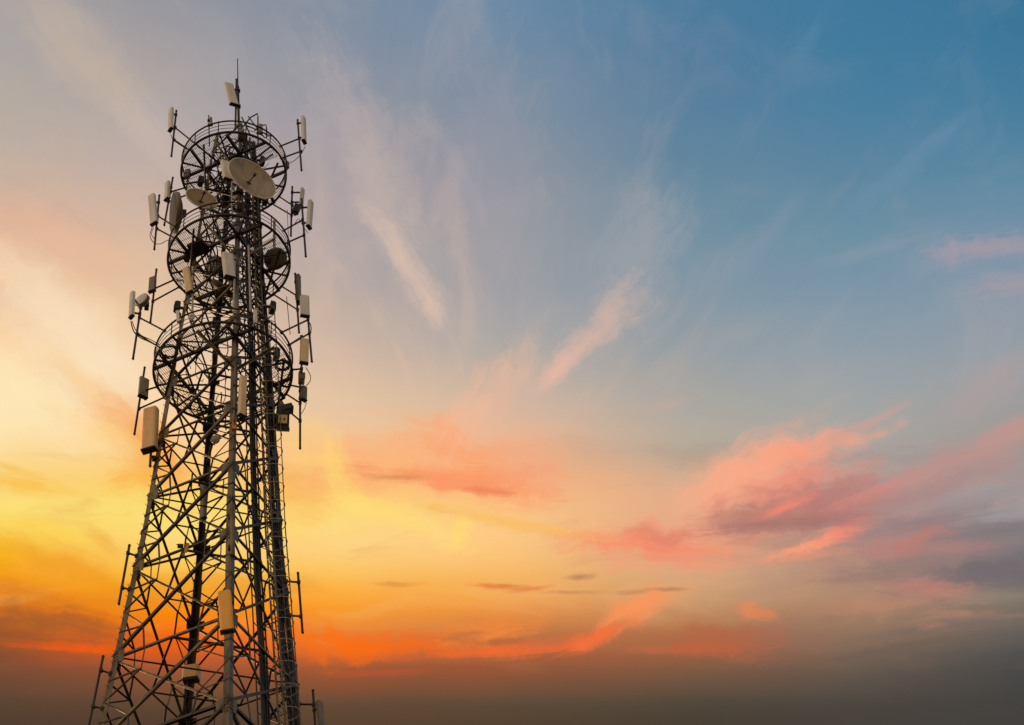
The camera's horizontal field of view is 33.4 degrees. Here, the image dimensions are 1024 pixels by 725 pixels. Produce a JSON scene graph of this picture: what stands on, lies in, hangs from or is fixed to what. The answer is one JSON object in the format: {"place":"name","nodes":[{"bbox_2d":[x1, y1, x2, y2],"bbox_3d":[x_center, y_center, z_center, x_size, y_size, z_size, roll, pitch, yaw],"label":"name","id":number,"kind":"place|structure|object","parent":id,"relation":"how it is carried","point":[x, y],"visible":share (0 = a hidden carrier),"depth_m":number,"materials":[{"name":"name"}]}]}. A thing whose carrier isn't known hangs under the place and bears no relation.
{"place":"outdoors","nodes":[
{"label":"outdoors","id":0,"kind":"place"},
{"bbox_2d":[0,0,1023,724],"label":"sky","id":1,"kind":"structure","parent":0,"point":[667,367],"materials":[{"name":"blue"}]},
{"bbox_3d":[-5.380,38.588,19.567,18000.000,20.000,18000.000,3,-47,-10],"label":"ground","id":2,"kind":"structure","parent":0,"visible":0},
{"bbox_2d":[97,113,301,724],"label":"telecom tower","id":3,"kind":"structure","parent":2,"relation":"on","point":[227,705],"depth_m":54.27,"materials":[{"name":"metal"}]},
{"bbox_2d":[88,655,111,724],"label":"standoff pipe","id":4,"kind":"object","parent":3,"relation":"attached to","point":[93,706],"visible":1,"depth_m":49.00,"materials":[{"name":"grey metal"}]},
{"bbox_2d":[117,544,137,605],"bbox_3d":[-11.764,6.505,52.342,0.482,2.386,0.132,3,-47,-10],"label":"standoff pipe","id":5,"kind":"object","parent":3,"relation":"attached to","point":[122,587],"visible":1,"depth_m":52.26,"materials":[{"name":"grey metal"}]},
{"bbox_2d":[135,293,149,310],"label":"drum antenna","id":6,"kind":"object","parent":3,"relation":"attached to","point":[143,299],"visible":0.87,"depth_m":62.74,"materials":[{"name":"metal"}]},
{"bbox_2d":[140,405,160,467],"bbox_3d":[-11.967,2.484,56.584,0.671,2.621,0.500,3,-47,-10],"label":"panel antenna","id":7,"kind":"object","parent":3,"relation":"attached to","point":[150,440],"visible":1,"depth_m":56.54,"materials":[{"name":"beige plastic"}]},
{"bbox_2d":[173,300,182,312],"bbox_3d":[-12.026,-1.722,61.477,0.336,1.210,0.270,12,-50,-18],"label":"radio unit","id":8,"kind":"object","parent":3,"relation":"attached to","point":[177,305],"visible":0.73,"depth_m":61.66,"materials":[{"name":"black metal"}]},
{"bbox_2d":[176,543,189,556],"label":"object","id":9,"kind":"object","parent":3,"relation":"attached to","point":[182,545],"visible":1,"depth_m":52.01,"materials":[{"name":"metal"}]},
{"bbox_2d":[182,266,193,321],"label":"panel antenna","id":10,"kind":"object","parent":3,"relation":"attached to","point":[188,282],"visible":0.93,"depth_m":61.55,"materials":[{"name":"white plastic"}]},
{"bbox_2d":[184,248,193,267],"bbox_3d":[-12.078,-3.732,63.726,0.335,1.238,0.300,12,-50,-18],"label":"radio unit","id":11,"kind":"object","parent":3,"relation":"attached to","point":[187,258],"visible":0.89,"depth_m":63.82,"materials":[{"name":"metal"}]},
{"bbox_2d":[182,663,200,724],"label":"radio unit","id":12,"kind":"object","parent":3,"relation":"attached to","point":[190,676],"visible":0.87,"depth_m":52.72,"materials":[{"name":"white"}]},
{"bbox_2d":[197,175,203,187],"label":"radio unit","id":13,"kind":"object","parent":3,"relation":"attached to","point":[200,181],"visible":0.74,"depth_m":67.36,"materials":[{"name":"black metal"}]},
{"bbox_2d":[185,188,217,209],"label":"dish antenna","id":14,"kind":"object","parent":3,"relation":"attached to","point":[197,197],"visible":0.94,"depth_m":65.62,"materials":[{"name":"paint"}]},
{"bbox_2d":[200,481,207,519],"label":"panel antenna","id":15,"kind":"object","parent":3,"relation":"attached to","point":[203,510],"visible":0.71,"depth_m":57.63,"materials":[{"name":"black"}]},
{"bbox_2d":[205,435,219,464],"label":"drum antenna","id":16,"kind":"object","parent":3,"relation":"attached to","point":[214,439],"visible":1,"depth_m":59.05,"materials":[{"name":"metal"}]},
{"bbox_2d":[208,255,221,304],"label":"drum antenna","id":17,"kind":"object","parent":3,"relation":"attached to","point":[219,270],"visible":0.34,"depth_m":65.34,"materials":[{"name":"metal"}]},
{"bbox_2d":[152,307,292,444],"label":"work platform","id":18,"kind":"structure","parent":3,"relation":"attached to","point":[248,329],"depth_m":59.30,"materials":[{"name":"grey metal"}]},
{"bbox_2d":[128,290,165,359],"bbox_3d":[-12.781,-1.276,59.657,1.398,3.416,0.270,5,-48,-11],"label":"panel antenna","id":19,"kind":"object","parent":18,"relation":"attached to","point":[132,302],"visible":1,"depth_m":59.77,"materials":[{"name":"white plastic"}]},
{"bbox_2d":[133,366,164,435],"bbox_3d":[-12.651,1.293,60.083,1.058,3.412,0.530,16,-51,-20],"label":"panel antenna","id":20,"kind":"object","parent":18,"relation":"attached to","point":[143,388],"visible":0.96,"depth_m":60.25,"materials":[{"name":"paint"}]},
{"bbox_2d":[160,344,178,358],"bbox_3d":[-11.848,-0.377,59.002,0.640,0.208,0.635,3,-47,-10],"label":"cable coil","id":21,"kind":"object","parent":18,"relation":"hanging from","point":[164,356],"visible":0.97,"depth_m":58.93,"materials":[{"name":"black"}]},
{"bbox_2d":[176,310,180,325],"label":"panel antenna","id":22,"kind":"object","parent":18,"relation":"attached to","point":[178,314],"visible":1,"depth_m":59.22,"materials":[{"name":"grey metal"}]},
{"bbox_2d":[188,313,194,319],"bbox_3d":[-11.041,-1.621,58.862,0.231,0.480,0.316,3,-47,-10],"label":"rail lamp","id":23,"kind":"object","parent":18,"relation":"attached to","point":[191,316],"visible":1,"depth_m":58.69,"materials":[{"name":"grey"}]},
{"bbox_2d":[247,245,251,311],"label":"omni antenna","id":24,"kind":"object","parent":18,"relation":"on","point":[249,279],"visible":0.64,"depth_m":61.60,"materials":[{"name":"grey metal"}]},
{"bbox_2d":[252,309,257,327],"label":"panel antenna","id":25,"kind":"object","parent":18,"relation":"attached to","point":[254,315],"visible":1,"depth_m":58.95,"materials":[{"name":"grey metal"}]},
{"bbox_2d":[275,358,289,370],"bbox_3d":[-8.053,0.093,59.888,0.544,0.214,0.558,3,-47,-10],"label":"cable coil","id":26,"kind":"object","parent":18,"relation":"attached to","point":[285,361],"visible":1,"depth_m":59.81,"materials":[{"name":"black"}]},
{"bbox_2d":[276,371,307,449],"bbox_3d":[-7.928,1.747,60.681,0.841,3.920,1.077,33,-58,-32],"label":"panel antenna","id":27,"kind":"object","parent":18,"relation":"attached to","point":[302,392],"visible":0.84,"depth_m":60.91,"materials":[{"name":"black"}]},
{"bbox_2d":[280,294,312,362],"bbox_3d":[-7.843,-1.506,61.443,0.366,3.498,1.570,-35,-53,24],"label":"panel antenna","id":28,"kind":"object","parent":18,"relation":"attached to","point":[304,307],"visible":1,"depth_m":62.11,"materials":[{"name":"black"}]},
{"bbox_2d":[287,335,310,387],"bbox_3d":[-7.560,-0.159,60.274,0.755,2.673,0.665,-13,-47,6],"label":"panel antenna","id":29,"kind":"object","parent":18,"relation":"attached to","point":[304,352],"visible":1,"depth_m":60.49,"materials":[{"name":"beige plastic"}]},
{"bbox_2d":[176,138,270,429],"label":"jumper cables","id":30,"kind":"object","parent":3,"relation":"attached to","point":[226,244],"visible":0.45,"depth_m":63.96,"materials":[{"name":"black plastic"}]},
{"bbox_2d":[211,264,236,298],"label":"dish antenna","id":31,"kind":"object","parent":3,"relation":"attached to","point":[216,284],"visible":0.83,"depth_m":62.11,"materials":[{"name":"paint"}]},
{"bbox_2d":[218,589,234,634],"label":"panel antenna","id":32,"kind":"object","parent":3,"relation":"attached to","point":[225,601],"visible":1,"depth_m":48.59,"materials":[{"name":"beige plastic"}]},
{"bbox_2d":[220,159,232,216],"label":"panel antenna","id":33,"kind":"object","parent":3,"relation":"attached to","point":[225,171],"visible":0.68,"depth_m":65.82,"materials":[{"name":"white plastic"}]},
{"bbox_2d":[167,201,290,316],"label":"work platform","id":34,"kind":"structure","parent":3,"relation":"attached to","point":[258,224],"depth_m":63.89,"materials":[{"name":"grey metal"}]},
{"bbox_2d":[148,193,176,250],"bbox_3d":[-13.175,-5.311,64.144,1.202,3.296,0.306,3,-47,-10],"label":"panel antenna","id":35,"kind":"object","parent":34,"relation":"attached to","point":[154,211],"visible":1,"depth_m":64.22,"materials":[{"name":"white plastic"}]},
{"bbox_2d":[148,268,180,322],"bbox_3d":[-13.143,-2.518,64.435,1.224,3.074,0.461,3,-47,-10],"label":"panel antenna","id":36,"kind":"object","parent":34,"relation":"attached to","point":[152,287],"visible":0.97,"depth_m":64.58,"materials":[{"name":"black"}]},
{"bbox_2d":[169,191,186,233],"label":"drum antenna","id":37,"kind":"object","parent":34,"relation":"on","point":[177,211],"visible":0.91,"depth_m":65.50,"materials":[{"name":"metal"}]},
{"bbox_2d":[187,238,208,256],"bbox_3d":[-11.723,-4.237,63.781,0.620,0.270,0.620,-21,-48,13],"label":"junction box","id":38,"kind":"object","parent":34,"relation":"hanging from","point":[199,250],"visible":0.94,"depth_m":63.72,"materials":[{"name":"black metal"}]},
{"bbox_2d":[272,273,300,333],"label":"panel antenna","id":39,"kind":"object","parent":34,"relation":"attached to","point":[297,283],"visible":0.97,"depth_m":65.60,"materials":[{"name":"black"}]},
{"bbox_2d":[282,198,313,257],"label":"panel antenna","id":40,"kind":"object","parent":34,"relation":"attached to","point":[309,218],"visible":1,"depth_m":65.17,"materials":[{"name":"white plastic"}]},
{"bbox_2d":[221,251,236,311],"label":"panel antenna","id":41,"kind":"object","parent":3,"relation":"attached to","point":[229,265],"visible":0.89,"depth_m":61.73,"materials":[{"name":"white plastic"}]},
{"bbox_2d":[224,78,238,129],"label":"panel antenna","id":42,"kind":"object","parent":3,"relation":"attached to","point":[231,92],"visible":0.92,"depth_m":71.91,"materials":[{"name":"white plastic"}]},
{"bbox_2d":[228,505,235,559],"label":"panel antenna","id":43,"kind":"object","parent":3,"relation":"attached to","point":[231,547],"visible":1,"depth_m":51.16,"materials":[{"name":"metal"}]},
{"bbox_2d":[180,120,286,218],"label":"work platform","id":44,"kind":"structure","parent":3,"relation":"attached to","point":[203,167],"depth_m":67.85,"materials":[{"name":"grey metal"}]},
{"bbox_2d":[163,177,185,225],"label":"panel antenna","id":45,"kind":"object","parent":44,"relation":"attached to","point":[168,190],"visible":0.93,"depth_m":68.39,"materials":[{"name":"white plastic"}]},
{"bbox_2d":[167,107,195,156],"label":"panel antenna","id":46,"kind":"object","parent":44,"relation":"attached to","point":[171,120],"visible":1,"depth_m":68.03,"materials":[{"name":"white plastic"}]},
{"bbox_2d":[184,169,190,190],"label":"panel antenna","id":47,"kind":"object","parent":44,"relation":"attached to","point":[187,176],"visible":0.95,"depth_m":68.20,"materials":[{"name":"grey metal"}]},
{"bbox_2d":[207,115,212,145],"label":"panel antenna","id":48,"kind":"object","parent":44,"relation":"attached to","point":[209,120],"visible":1,"depth_m":68.14,"materials":[{"name":"grey metal"}]},
{"bbox_2d":[256,123,262,143],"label":"panel antenna","id":49,"kind":"object","parent":44,"relation":"attached to","point":[259,129],"visible":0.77,"depth_m":68.82,"materials":[{"name":"grey metal"}]},
{"bbox_2d":[270,186,304,236],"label":"panel antenna","id":50,"kind":"object","parent":44,"relation":"attached to","point":[302,191],"visible":0.98,"depth_m":69.57,"materials":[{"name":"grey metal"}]},
{"bbox_2d":[279,115,306,171],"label":"panel antenna","id":51,"kind":"object","parent":44,"relation":"attached to","point":[303,138],"visible":1,"depth_m":69.16,"materials":[{"name":"white plastic"}]},
{"bbox_2d":[232,418,236,430],"bbox_3d":[-9.036,2.066,55.519,0.170,0.460,0.275,3,-47,-10],"label":"box","id":52,"kind":"object","parent":3,"relation":"attached to","point":[234,426],"visible":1,"depth_m":55.39,"materials":[{"name":"orange paint"}]},
{"bbox_2d":[237,58,240,130],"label":"whip antenna","id":53,"kind":"object","parent":3,"relation":"on","point":[238,110],"visible":0.83,"depth_m":72.44,"materials":[{"name":"metal"}]},
{"bbox_2d":[236,202,242,223],"bbox_3d":[-10.303,-5.573,64.534,0.270,1.211,0.338,12,-50,-18],"label":"radio unit","id":54,"kind":"object","parent":3,"relation":"attached to","point":[239,209],"visible":0.61,"depth_m":64.66,"materials":[{"name":"black metal"}]},
{"bbox_2d":[233,365,246,422],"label":"panel antenna","id":55,"kind":"object","parent":3,"relation":"attached to","point":[242,394],"visible":1,"depth_m":56.10,"materials":[{"name":"beige plastic"}]},
{"bbox_2d":[238,134,245,148],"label":"radio unit","id":56,"kind":"object","parent":3,"relation":"attached to","point":[243,139],"visible":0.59,"depth_m":68.44,"materials":[{"name":"metal"}]},
{"bbox_2d":[228,158,275,198],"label":"dish antenna","id":57,"kind":"object","parent":3,"relation":"attached to","point":[251,178],"visible":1,"depth_m":65.97,"materials":[{"name":"paint"}]},
{"bbox_2d":[241,130,271,724],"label":"feeder cables","id":58,"kind":"object","parent":3,"relation":"attached to","point":[257,568],"visible":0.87,"depth_m":53.92,"materials":[{"name":"black plastic"}]},
{"bbox_2d":[258,156,264,166],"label":"radio unit","id":59,"kind":"object","parent":3,"relation":"attached to","point":[261,164],"visible":0.42,"depth_m":69.78,"materials":[{"name":"black metal"}]},
{"bbox_2d":[260,199,268,212],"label":"radio unit","id":60,"kind":"object","parent":3,"relation":"attached to","point":[264,202],"visible":0.67,"depth_m":67.94,"materials":[{"name":"black metal"}]},
{"bbox_2d":[267,300,275,323],"bbox_3d":[-8.947,-1.787,63.309,0.336,1.238,0.300,12,-50,-18],"label":"radio unit","id":61,"kind":"object","parent":3,"relation":"attached to","point":[271,308],"visible":0.77,"depth_m":63.49,"materials":[{"name":"black metal"}]},
{"bbox_2d":[248,143,296,724],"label":"feeder cables","id":62,"kind":"object","parent":3,"relation":"attached to","point":[288,691],"visible":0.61,"depth_m":55.16,"materials":[{"name":"black plastic"}]},
{"bbox_2d":[249,137,300,724],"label":"access ladder","id":63,"kind":"object","parent":3,"relation":"attached to","point":[272,531],"visible":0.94,"depth_m":55.11,"materials":[{"name":"metal"}]},
{"bbox_2d":[264,247,286,269],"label":"drum antenna","id":64,"kind":"object","parent":3,"relation":"attached to","point":[271,264],"visible":0.51,"depth_m":65.69,"materials":[{"name":"metal"}]},
{"bbox_2d":[273,220,275,247],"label":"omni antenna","id":65,"kind":"object","parent":64,"relation":"on","point":[274,225],"visible":0.45,"depth_m":66.62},
{"bbox_2d":[271,347,279,367],"bbox_3d":[-8.560,-0.042,61.552,0.337,1.237,0.300,12,-50,-18],"label":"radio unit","id":66,"kind":"object","parent":3,"relation":"attached to","point":[274,352],"visible":0.56,"depth_m":61.76,"materials":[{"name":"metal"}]},
{"bbox_2d":[273,400,293,431],"bbox_3d":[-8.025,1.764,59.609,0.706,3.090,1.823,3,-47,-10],"label":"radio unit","id":67,"kind":"object","parent":3,"relation":"attached to","point":[285,411],"visible":0.93,"depth_m":58.38,"materials":[{"name":"black metal"}]},
{"bbox_2d":[286,572,303,633],"bbox_3d":[-6.855,7.569,53.830,0.591,2.435,0.134,3,-47,-10],"label":"standoff pipe","id":68,"kind":"object","parent":3,"relation":"attached to","point":[300,615],"visible":0.98,"depth_m":53.76,"materials":[{"name":"grey metal"}]},
{"bbox_2d":[292,203,300,215],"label":"radio unit","id":69,"kind":"object","parent":3,"relation":"attached to","point":[296,209],"visible":0.91,"depth_m":68.86,"materials":[{"name":"black metal"}]},
{"bbox_2d":[298,372,304,385],"bbox_3d":[-7.492,0.668,60.740,0.250,0.670,0.266,3,-47,-10],"label":"radio unit","id":70,"kind":"object","parent":3,"relation":"attached to","point":[301,379],"visible":0.9,"depth_m":60.71,"materials":[{"name":"grey metal"}]},
{"bbox_2d":[300,689,324,724],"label":"panel antenna","id":71,"kind":"object","parent":3,"relation":"attached to","point":[319,708],"visible":0.93,"depth_m":50.82,"materials":[{"name":"black"}]}
]}

